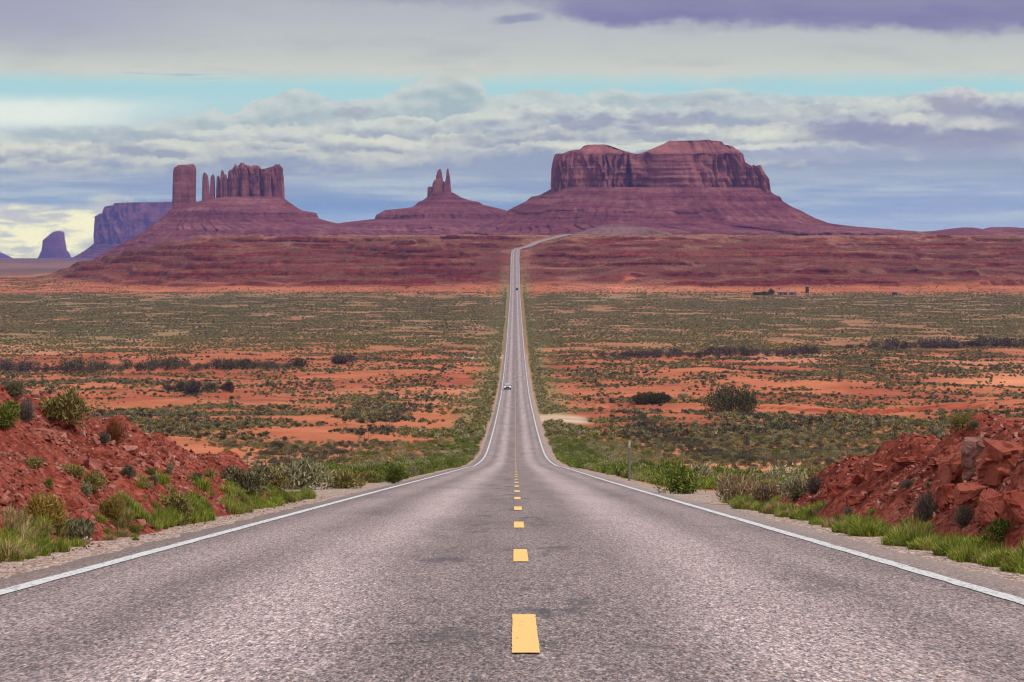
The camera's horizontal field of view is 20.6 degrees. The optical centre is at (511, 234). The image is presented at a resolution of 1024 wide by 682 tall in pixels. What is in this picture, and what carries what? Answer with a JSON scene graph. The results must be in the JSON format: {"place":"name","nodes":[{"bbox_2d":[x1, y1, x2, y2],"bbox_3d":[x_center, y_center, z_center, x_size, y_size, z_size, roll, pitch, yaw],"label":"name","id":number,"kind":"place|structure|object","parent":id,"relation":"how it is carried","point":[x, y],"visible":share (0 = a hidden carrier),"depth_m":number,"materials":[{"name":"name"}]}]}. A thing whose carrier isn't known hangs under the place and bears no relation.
{"place":"outdoors","nodes":[
{"label":"outdoors","id":0,"kind":"place"},
{"bbox_2d":[0,385,288,543],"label":"embankment","id":1,"kind":"structure","parent":0,"point":[127,484],"depth_m":40.25,"materials":[{"name":"red soil"}]},
{"bbox_2d":[0,397,23,428],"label":"rabbitbrush","id":2,"kind":"object","parent":1,"relation":"on","point":[8,415],"visible":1,"depth_m":36.26,"materials":[{"name":"green plant"}]},
{"bbox_2d":[4,379,26,397],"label":"sagebrush","id":3,"kind":"object","parent":1,"relation":"on","point":[14,388],"visible":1,"depth_m":39.23,"materials":[{"name":"green plant"}]},
{"bbox_2d":[15,397,38,420],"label":"sagebrush","id":4,"kind":"object","parent":1,"relation":"on","point":[27,406],"visible":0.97,"depth_m":37.96,"materials":[{"name":"grey plant"}]},
{"bbox_2d":[25,456,43,468],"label":"rabbitbrush","id":5,"kind":"object","parent":1,"relation":"on","point":[33,462],"visible":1,"depth_m":35.16,"materials":[{"name":"green plant"}]},
{"bbox_2d":[30,427,59,439],"bbox_3d":[-6.290,2.685,37.773,0.393,0.175,0.363,7,-1,5],"label":"sandstone boulder","id":6,"kind":"object","parent":1,"relation":"on","point":[47,434],"visible":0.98,"depth_m":37.66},
{"bbox_2d":[20,485,71,526],"bbox_3d":[-5.316,3.122,32.055,0.464,0.546,0.626,0,0,40],"label":"rabbitbrush","id":7,"kind":"object","parent":1,"relation":"on","point":[50,508],"visible":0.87,"depth_m":31.97,"materials":[{"name":"yellow plant"}]},
{"bbox_2d":[50,418,70,428],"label":"sandstone boulder","id":8,"kind":"object","parent":1,"relation":"on","point":[63,424],"visible":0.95,"depth_m":41.66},
{"bbox_2d":[37,385,95,428],"bbox_3d":[-6.668,2.574,41.780,0.910,0.681,0.716,0,0,24],"label":"rabbitbrush","id":9,"kind":"object","parent":1,"relation":"on","point":[63,406],"visible":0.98,"depth_m":41.67,"materials":[{"name":"green plant"}]},
{"bbox_2d":[59,463,86,477],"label":"rabbitbrush","id":10,"kind":"object","parent":1,"relation":"on","point":[73,469],"visible":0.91,"depth_m":36.18,"materials":[{"name":"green plant"}]},
{"bbox_2d":[63,514,97,541],"bbox_3d":[-5.079,3.405,32.688,0.654,0.414,0.699,0,0,38],"label":"rabbitbrush","id":11,"kind":"object","parent":1,"relation":"on","point":[80,527],"visible":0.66,"depth_m":32.55,"materials":[{"name":"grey plant"}]},
{"bbox_2d":[80,481,92,496],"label":"rabbitbrush","id":12,"kind":"object","parent":1,"relation":"on","point":[86,489],"visible":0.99,"depth_m":35.82,"materials":[{"name":"green plant"}]},
{"bbox_2d":[85,435,100,443],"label":"sandstone boulder","id":13,"kind":"object","parent":1,"relation":"on","point":[95,439],"visible":1,"depth_m":41.72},
{"bbox_2d":[79,470,109,491],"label":"rabbitbrush","id":14,"kind":"object","parent":1,"relation":"on","point":[95,479],"visible":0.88,"depth_m":36.13,"materials":[{"name":"green plant"}]},
{"bbox_2d":[87,458,105,471],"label":"sandstone boulder","id":15,"kind":"object","parent":1,"relation":"on","point":[99,465],"visible":0.59,"depth_m":40.41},
{"bbox_2d":[98,431,111,444],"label":"sagebrush","id":16,"kind":"object","parent":1,"relation":"on","point":[105,438],"visible":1,"depth_m":41.86,"materials":[{"name":"grey plant"}]},
{"bbox_2d":[97,494,125,520],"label":"rabbitbrush","id":17,"kind":"object","parent":1,"relation":"on","point":[111,507],"visible":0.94,"depth_m":35.60,"materials":[{"name":"yellow plant"}]},
{"bbox_2d":[103,415,128,444],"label":"sagebrush","id":18,"kind":"object","parent":1,"relation":"on","point":[115,431],"visible":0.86,"depth_m":45.55,"materials":[{"name":"brown plant"}]},
{"bbox_2d":[119,464,136,477],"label":"sagebrush","id":19,"kind":"object","parent":1,"relation":"on","point":[129,471],"visible":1,"depth_m":40.72,"materials":[{"name":"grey plant"}]},
{"bbox_2d":[122,445,138,453],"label":"sandstone boulder","id":20,"kind":"object","parent":1,"relation":"on","point":[130,449],"visible":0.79,"depth_m":46.51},
{"bbox_2d":[162,491,193,521],"bbox_3d":[-4.949,4.010,41.488,0.478,0.519,0.559,0,0,-21],"label":"rabbitbrush","id":21,"kind":"object","parent":1,"relation":"on","point":[179,502],"visible":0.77,"depth_m":41.35,"materials":[{"name":"green plant"}]},
{"bbox_2d":[204,466,215,478],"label":"rabbitbrush","id":22,"kind":"object","parent":1,"relation":"on","point":[209,473],"visible":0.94,"depth_m":51.95,"materials":[{"name":"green plant"}]},
{"bbox_2d":[217,460,276,495],"bbox_3d":[-5.420,4.915,56.531,1.408,0.771,1.343,0,0,0],"label":"greasewood","id":23,"kind":"object","parent":1,"relation":"on","point":[247,481],"visible":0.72,"depth_m":56.41,"materials":[{"name":"green plant"}]},
{"bbox_2d":[260,468,291,488],"bbox_3d":[-5.176,5.338,61.242,0.833,0.550,0.697,0,0,0],"label":"greasewood","id":24,"kind":"object","parent":1,"relation":"on","point":[278,478],"visible":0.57,"depth_m":61.18,"materials":[{"name":"green plant"}]},
{"bbox_2d":[0,234,1023,681],"bbox_3d":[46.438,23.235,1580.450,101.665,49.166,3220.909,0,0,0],"label":"road","id":25,"kind":"structure","parent":0,"point":[514,552],"depth_m":19.98,"materials":[{"name":"asphalt"}]},
{"bbox_2d":[0,234,1023,581],"bbox_3d":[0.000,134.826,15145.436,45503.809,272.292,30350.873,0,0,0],"label":"ground","id":26,"kind":"structure","parent":0,"point":[622,276],"depth_m":2041.37,"materials":[{"name":"soil"}]},
{"bbox_2d":[0,360,15,371],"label":"tamarisk","id":27,"kind":"object","parent":26,"relation":"on","point":[7,366],"visible":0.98,"depth_m":930.46,"materials":[{"name":"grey plant"}]},
{"bbox_2d":[11,360,31,371],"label":"tamarisk","id":28,"kind":"object","parent":26,"relation":"on","point":[20,365],"visible":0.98,"depth_m":925.89,"materials":[{"name":"grey plant"}]},
{"bbox_2d":[40,363,55,372],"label":"tamarisk","id":29,"kind":"object","parent":26,"relation":"on","point":[46,368],"visible":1,"depth_m":915.28,"materials":[{"name":"grey plant"}]},
{"bbox_2d":[38,231,71,257],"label":"sandstone butte","id":30,"kind":"object","parent":26,"relation":"on","point":[53,244],"visible":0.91,"depth_m":18935.28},
{"bbox_2d":[56,358,79,372],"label":"tamarisk","id":31,"kind":"object","parent":26,"relation":"on","point":[67,365],"visible":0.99,"depth_m":906.05,"materials":[{"name":"green plant"}]},
{"bbox_2d":[70,358,87,371],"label":"tamarisk","id":32,"kind":"object","parent":26,"relation":"on","point":[81,364],"visible":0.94,"depth_m":912.15,"materials":[{"name":"green plant"}]},
{"bbox_2d":[84,357,110,370],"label":"tamarisk","id":33,"kind":"object","parent":26,"relation":"on","point":[96,364],"visible":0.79,"depth_m":928.00,"materials":[{"name":"green plant"}]},
{"bbox_2d":[72,202,171,257],"bbox_3d":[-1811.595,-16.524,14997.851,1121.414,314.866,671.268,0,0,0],"label":"sandstone butte","id":34,"kind":"object","parent":26,"relation":"on","point":[116,224],"visible":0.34,"depth_m":14832.17,"materials":[{"name":"stone"}]},
{"bbox_2d":[119,358,137,368],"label":"tamarisk","id":35,"kind":"object","parent":26,"relation":"on","point":[127,365],"visible":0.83,"depth_m":933.66,"materials":[{"name":"green plant"}]},
{"bbox_2d":[134,361,156,370],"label":"tamarisk","id":36,"kind":"object","parent":26,"relation":"on","point":[145,367],"visible":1,"depth_m":919.98,"materials":[{"name":"green plant"}]},
{"bbox_2d":[144,355,165,367],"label":"tamarisk","id":37,"kind":"object","parent":26,"relation":"on","point":[153,360],"visible":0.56,"depth_m":939.65,"materials":[{"name":"green plant"}]},
{"bbox_2d":[156,357,176,370],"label":"tamarisk","id":38,"kind":"object","parent":26,"relation":"on","point":[167,365],"visible":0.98,"depth_m":930.62,"materials":[{"name":"green plant"}]},
{"bbox_2d":[163,384,177,390],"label":"greasewood","id":39,"kind":"object","parent":26,"relation":"on","point":[167,387],"visible":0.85,"depth_m":768.38,"materials":[{"name":"grey plant"}]},
{"bbox_2d":[164,356,183,368],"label":"tamarisk","id":40,"kind":"object","parent":26,"relation":"on","point":[177,361],"visible":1,"depth_m":934.95,"materials":[{"name":"green plant"}]},
{"bbox_2d":[176,380,186,391],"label":"greasewood","id":41,"kind":"object","parent":26,"relation":"on","point":[180,385],"visible":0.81,"depth_m":761.32,"materials":[{"name":"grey plant"}]},
{"bbox_2d":[183,378,205,394],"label":"greasewood","id":42,"kind":"object","parent":26,"relation":"on","point":[192,386],"visible":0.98,"depth_m":744.48,"materials":[{"name":"grey plant"}]},
{"bbox_2d":[203,382,217,392],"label":"greasewood","id":43,"kind":"object","parent":26,"relation":"on","point":[211,386],"visible":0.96,"depth_m":761.76,"materials":[{"name":"green plant"}]},
{"bbox_2d":[209,357,224,368],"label":"tamarisk","id":44,"kind":"object","parent":26,"relation":"on","point":[216,362],"visible":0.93,"depth_m":944.39,"materials":[{"name":"green plant"}]},
{"bbox_2d":[220,380,234,391],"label":"greasewood","id":45,"kind":"object","parent":26,"relation":"on","point":[228,385],"visible":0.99,"depth_m":765.86,"materials":[{"name":"grey plant"}]},
{"bbox_2d":[224,358,241,369],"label":"tamarisk","id":46,"kind":"object","parent":26,"relation":"on","point":[230,365],"visible":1,"depth_m":935.18,"materials":[{"name":"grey plant"}]},
{"bbox_2d":[90,162,392,260],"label":"sandstone butte","id":47,"kind":"object","parent":26,"relation":"on","point":[249,200],"visible":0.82,"depth_m":4922.52,"materials":[{"name":"stone"}]},
{"bbox_2d":[238,357,254,369],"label":"tamarisk","id":48,"kind":"object","parent":26,"relation":"on","point":[245,361],"visible":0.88,"depth_m":953.71,"materials":[{"name":"green plant"}]},
{"bbox_2d":[246,357,262,368],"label":"tamarisk","id":49,"kind":"object","parent":26,"relation":"on","point":[255,365],"visible":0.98,"depth_m":959.79,"materials":[{"name":"green plant"}]},
{"bbox_2d":[269,440,286,448],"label":"greasewood","id":50,"kind":"object","parent":26,"relation":"on","point":[280,444],"visible":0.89,"depth_m":382.55,"materials":[{"name":"green plant"}]},
{"bbox_2d":[289,356,305,367],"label":"tamarisk","id":51,"kind":"object","parent":26,"relation":"on","point":[296,362],"visible":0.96,"depth_m":979.90,"materials":[{"name":"green plant"}]},
{"bbox_2d":[272,456,335,489],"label":"greasewood","id":52,"kind":"object","parent":26,"relation":"on","point":[302,472],"visible":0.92,"depth_m":83.70,"materials":[{"name":"green plant"}]},
{"bbox_2d":[201,349,460,466],"bbox_3d":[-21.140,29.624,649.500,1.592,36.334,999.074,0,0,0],"label":"wire fence","id":53,"kind":"object","parent":26,"relation":"on","point":[352,446],"visible":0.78,"depth_m":352.91,"materials":[{"name":"metal"}]},
{"bbox_2d":[330,354,358,364],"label":"greasewood","id":54,"kind":"object","parent":26,"relation":"on","point":[339,359],"visible":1,"depth_m":999.57,"materials":[{"name":"grey plant"}]},
{"bbox_2d":[326,467,367,488],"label":"greasewood","id":55,"kind":"object","parent":26,"relation":"on","point":[344,480],"visible":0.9,"depth_m":86.26,"materials":[{"name":"green plant"}]},
{"bbox_2d":[362,469,380,482],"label":"greasewood","id":56,"kind":"object","parent":26,"relation":"on","point":[368,473],"visible":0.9,"depth_m":104.94,"materials":[{"name":"green plant"}]},
{"bbox_2d":[371,460,405,472],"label":"greasewood","id":57,"kind":"object","parent":26,"relation":"on","point":[387,463],"visible":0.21,"depth_m":116.65,"materials":[{"name":"green plant"}]},
{"bbox_2d":[383,464,404,483],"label":"greasewood","id":58,"kind":"object","parent":26,"relation":"on","point":[396,474],"visible":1,"depth_m":101.97,"materials":[{"name":"green plant"}]},
{"bbox_2d":[340,168,506,234],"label":"sandstone butte","id":59,"kind":"object","parent":26,"relation":"on","point":[442,208],"visible":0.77,"depth_m":5104.43,"materials":[{"name":"stone"}]},
{"bbox_2d":[0,233,1023,482],"bbox_3d":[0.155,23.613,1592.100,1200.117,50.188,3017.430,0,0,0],"label":"desert scrub","id":60,"kind":"object","parent":26,"relation":"on","point":[770,431],"visible":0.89,"depth_m":1054.04,"materials":[{"name":"plant"}]},
{"bbox_2d":[0,452,1023,573],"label":"grass","id":61,"kind":"structure","parent":26,"relation":"on","point":[23,538],"depth_m":35.88,"materials":[{"name":"plant"}]},
{"bbox_2d":[0,382,1023,567],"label":"rock rubble","id":62,"kind":"object","parent":26,"relation":"on","point":[93,507],"visible":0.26,"depth_m":38.72,"materials":[{"name":"stone"}]},
{"bbox_2d":[606,462,627,476],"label":"greasewood","id":63,"kind":"object","parent":26,"relation":"on","point":[618,469],"visible":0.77,"depth_m":133.65,"materials":[{"name":"green plant"}]},
{"bbox_2d":[628,440,630,480],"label":"marker post","id":64,"kind":"object","parent":26,"relation":"on","point":[629,441],"visible":0.88,"depth_m":112.02,"materials":[{"name":"grey metal"}]},
{"bbox_2d":[629,391,672,404],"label":"greasewood","id":65,"kind":"object","parent":26,"relation":"on","point":[649,397],"visible":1,"depth_m":653.14,"materials":[{"name":"green plant"}]},
{"bbox_2d":[646,349,662,357],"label":"tamarisk","id":66,"kind":"object","parent":26,"relation":"on","point":[654,353],"visible":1,"depth_m":1060.02,"materials":[{"name":"grey plant"}]},
{"bbox_2d":[654,456,686,470],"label":"greasewood","id":67,"kind":"object","parent":26,"relation":"on","point":[663,466],"visible":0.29,"depth_m":119.08,"materials":[{"name":"green plant"}]},
{"bbox_2d":[471,140,930,235],"bbox_3d":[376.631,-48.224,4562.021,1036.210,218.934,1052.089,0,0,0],"label":"sandstone butte","id":68,"kind":"object","parent":26,"relation":"on","point":[688,187],"visible":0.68,"depth_m":4574.86,"materials":[{"name":"stone"}]},
{"bbox_2d":[573,352,872,465],"bbox_3d":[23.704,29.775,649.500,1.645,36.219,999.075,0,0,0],"label":"wire fence","id":69,"kind":"object","parent":26,"relation":"on","point":[787,455],"visible":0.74,"depth_m":320.97,"materials":[{"name":"metal"}]},
{"bbox_2d":[718,346,737,355],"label":"tamarisk","id":70,"kind":"object","parent":26,"relation":"on","point":[726,352],"visible":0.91,"depth_m":1091.80,"materials":[{"name":"grey plant"}]},
{"bbox_2d":[700,384,759,412],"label":"juniper tree","id":71,"kind":"object","parent":26,"relation":"on","point":[744,400],"visible":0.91,"depth_m":589.95,"materials":[{"name":"green plant"}]},
{"bbox_2d":[776,347,792,356],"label":"tamarisk","id":72,"kind":"object","parent":26,"relation":"on","point":[784,352],"visible":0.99,"depth_m":1096.26,"materials":[{"name":"grey plant"}]},
{"bbox_2d":[791,344,813,354],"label":"tamarisk","id":73,"kind":"object","parent":26,"relation":"on","point":[804,351],"visible":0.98,"depth_m":1111.24,"materials":[{"name":"grey plant"}]},
{"bbox_2d":[881,336,905,348],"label":"tamarisk","id":74,"kind":"object","parent":26,"relation":"on","point":[897,343],"visible":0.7,"depth_m":1158.42,"materials":[{"name":"grey plant"}]},
{"bbox_2d":[919,338,936,348],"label":"tamarisk","id":75,"kind":"object","parent":26,"relation":"on","point":[926,343],"visible":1,"depth_m":1172.56,"materials":[{"name":"grey plant"}]},
{"bbox_2d":[931,335,951,347],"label":"tamarisk","id":76,"kind":"object","parent":26,"relation":"on","point":[945,341],"visible":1,"depth_m":1172.13,"materials":[{"name":"grey plant"}]},
{"bbox_2d":[945,338,969,347],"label":"tamarisk","id":77,"kind":"object","parent":26,"relation":"on","point":[954,342],"visible":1,"depth_m":1168.95,"materials":[{"name":"grey plant"}]},
{"bbox_2d":[925,227,1017,235],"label":"sandstone butte","id":78,"kind":"object","parent":26,"relation":"on","point":[966,231],"visible":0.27,"depth_m":4860.56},
{"bbox_2d":[974,334,999,345],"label":"tamarisk","id":79,"kind":"object","parent":26,"relation":"on","point":[982,339],"visible":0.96,"depth_m":1178.15,"materials":[{"name":"grey plant"}]},
{"bbox_2d":[985,227,1023,234],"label":"sandstone butte","id":80,"kind":"object","parent":26,"relation":"on","point":[1017,230],"visible":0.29,"depth_m":5064.98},
{"bbox_2d":[999,337,1016,347],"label":"tamarisk","id":81,"kind":"object","parent":26,"relation":"on","point":[1009,341],"visible":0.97,"depth_m":1174.28,"materials":[{"name":"grey plant"}]},
{"bbox_2d":[0,0,1023,257],"label":"sky","id":82,"kind":"structure","parent":0,"point":[908,115],"materials":[{"name":"blue"}]},
{"bbox_2d":[652,462,708,493],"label":"rabbitbrush","id":83,"kind":"object","parent":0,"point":[685,480],"visible":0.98,"depth_m":74.79,"materials":[{"name":"green plant"}]},
{"bbox_2d":[761,412,1023,549],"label":"embankment","id":84,"kind":"structure","parent":0,"point":[892,504],"depth_m":38.24,"materials":[{"name":"stone"}]},
{"bbox_2d":[713,466,763,502],"bbox_3d":[4.741,5.242,58.177,1.223,0.885,1.106,0,0,0],"label":"rabbitbrush","id":85,"kind":"object","parent":84,"relation":"on","point":[741,485],"visible":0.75,"depth_m":58.20,"materials":[{"name":"grey plant"}]},
{"bbox_2d":[750,478,780,502],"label":"rabbitbrush","id":86,"kind":"object","parent":84,"relation":"on","point":[765,491],"visible":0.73,"depth_m":53.57,"materials":[{"name":"grey plant"}]},
{"bbox_2d":[776,474,809,501],"bbox_3d":[5.080,4.553,50.593,0.715,0.551,0.654,0,0,0],"label":"rabbitbrush","id":87,"kind":"object","parent":84,"relation":"on","point":[790,488],"visible":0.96,"depth_m":50.48,"materials":[{"name":"beige plant"}]},
{"bbox_2d":[803,475,822,494],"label":"rabbitbrush","id":88,"kind":"object","parent":84,"relation":"on","point":[813,485],"visible":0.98,"depth_m":49.81,"materials":[{"name":"grey plant"}]},
{"bbox_2d":[810,495,827,504],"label":"sandstone boulder","id":89,"kind":"object","parent":84,"relation":"on","point":[820,498],"visible":0.43,"depth_m":46.10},
{"bbox_2d":[827,483,849,497],"bbox_3d":[4.968,3.893,42.835,0.360,0.204,0.328,1,2,12],"label":"sandstone boulder","id":90,"kind":"object","parent":84,"relation":"on","point":[834,490],"visible":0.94,"depth_m":42.74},
{"bbox_2d":[845,494,864,506],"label":"sandstone boulder","id":91,"kind":"object","parent":84,"relation":"on","point":[851,500],"visible":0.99,"depth_m":41.72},
{"bbox_2d":[851,474,868,484],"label":"sandstone boulder","id":92,"kind":"object","parent":84,"relation":"on","point":[856,479],"visible":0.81,"depth_m":42.38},
{"bbox_2d":[871,462,886,471],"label":"sandstone boulder","id":93,"kind":"object","parent":84,"relation":"on","point":[878,467],"visible":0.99,"depth_m":41.88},
{"bbox_2d":[890,456,920,464],"bbox_3d":[5.838,3.345,41.466,0.546,0.140,0.460,-5,-12,7],"label":"sandstone boulder","id":94,"kind":"object","parent":84,"relation":"on","point":[904,460],"visible":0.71,"depth_m":41.30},
{"bbox_2d":[897,478,913,487],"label":"sagebrush","id":95,"kind":"object","parent":84,"relation":"on","point":[906,484],"visible":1,"depth_m":37.87,"materials":[{"name":"grey plant"}]},
{"bbox_2d":[906,489,938,521],"bbox_3d":[5.082,3.312,34.385,0.502,0.427,0.495,0,0,-24],"label":"sagebrush","id":96,"kind":"object","parent":84,"relation":"on","point":[926,506],"visible":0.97,"depth_m":34.35,"materials":[{"name":"grey plant"}]},
{"bbox_2d":[927,457,940,466],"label":"sandstone boulder","id":97,"kind":"object","parent":84,"relation":"on","point":[933,462],"visible":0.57,"depth_m":37.53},
{"bbox_2d":[933,484,955,511],"bbox_3d":[5.222,3.159,33.651,0.320,0.367,0.370,3,2,0],"label":"sandstone boulder","id":98,"kind":"object","parent":84,"relation":"on","point":[944,495],"visible":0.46,"depth_m":33.51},
{"bbox_2d":[938,460,962,485],"bbox_3d":[5.499,2.982,34.670,0.404,0.422,0.390,3,-1,-42],"label":"sandstone boulder","id":99,"kind":"object","parent":84,"relation":"on","point":[949,472],"visible":0.48,"depth_m":34.57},
{"bbox_2d":[950,413,971,430],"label":"rabbitbrush","id":100,"kind":"object","parent":84,"relation":"on","point":[961,419],"visible":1,"depth_m":38.01,"materials":[{"name":"green plant"}]},
{"bbox_2d":[949,501,974,527],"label":"sagebrush","id":101,"kind":"object","parent":84,"relation":"on","point":[964,517],"visible":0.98,"depth_m":31.42,"materials":[{"name":"grey plant"}]},
{"bbox_2d":[953,482,986,512],"bbox_3d":[5.233,3.026,32.121,0.405,0.377,0.369,5,7,13],"label":"sandstone boulder","id":102,"kind":"object","parent":84,"relation":"on","point":[965,493],"visible":0.5,"depth_m":31.98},
{"bbox_2d":[968,419,978,429],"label":"rabbitbrush","id":103,"kind":"object","parent":84,"relation":"on","point":[972,424],"visible":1,"depth_m":37.72,"materials":[{"name":"green plant"}]},
{"bbox_2d":[961,437,989,480],"bbox_3d":[5.732,2.753,34.302,0.539,0.573,0.553,6,7,13],"label":"sandstone boulder","id":104,"kind":"object","parent":84,"relation":"on","point":[972,448],"visible":0.51,"depth_m":34.10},
{"bbox_2d":[975,488,1004,526],"bbox_3d":[5.123,2.917,29.893,0.407,0.415,0.374,9,0,16],"label":"sandstone boulder","id":105,"kind":"object","parent":84,"relation":"on","point":[989,508],"visible":0.59,"depth_m":29.78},
{"bbox_2d":[977,517,1011,543],"bbox_3d":[4.885,2.967,28.261,0.455,0.289,0.405,0,0,0],"label":"rabbitbrush","id":106,"kind":"object","parent":84,"relation":"on","point":[999,530],"visible":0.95,"depth_m":28.20,"materials":[{"name":"green plant"}]},
{"bbox_2d":[975,439,1023,485],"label":"sandstone boulder","id":107,"kind":"object","parent":84,"relation":"on","point":[995,461],"visible":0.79,"depth_m":31.26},
{"bbox_2d":[1002,489,1023,524],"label":"sandstone boulder","id":108,"kind":"object","parent":84,"relation":"on","point":[1013,503],"visible":0.99,"depth_m":27.92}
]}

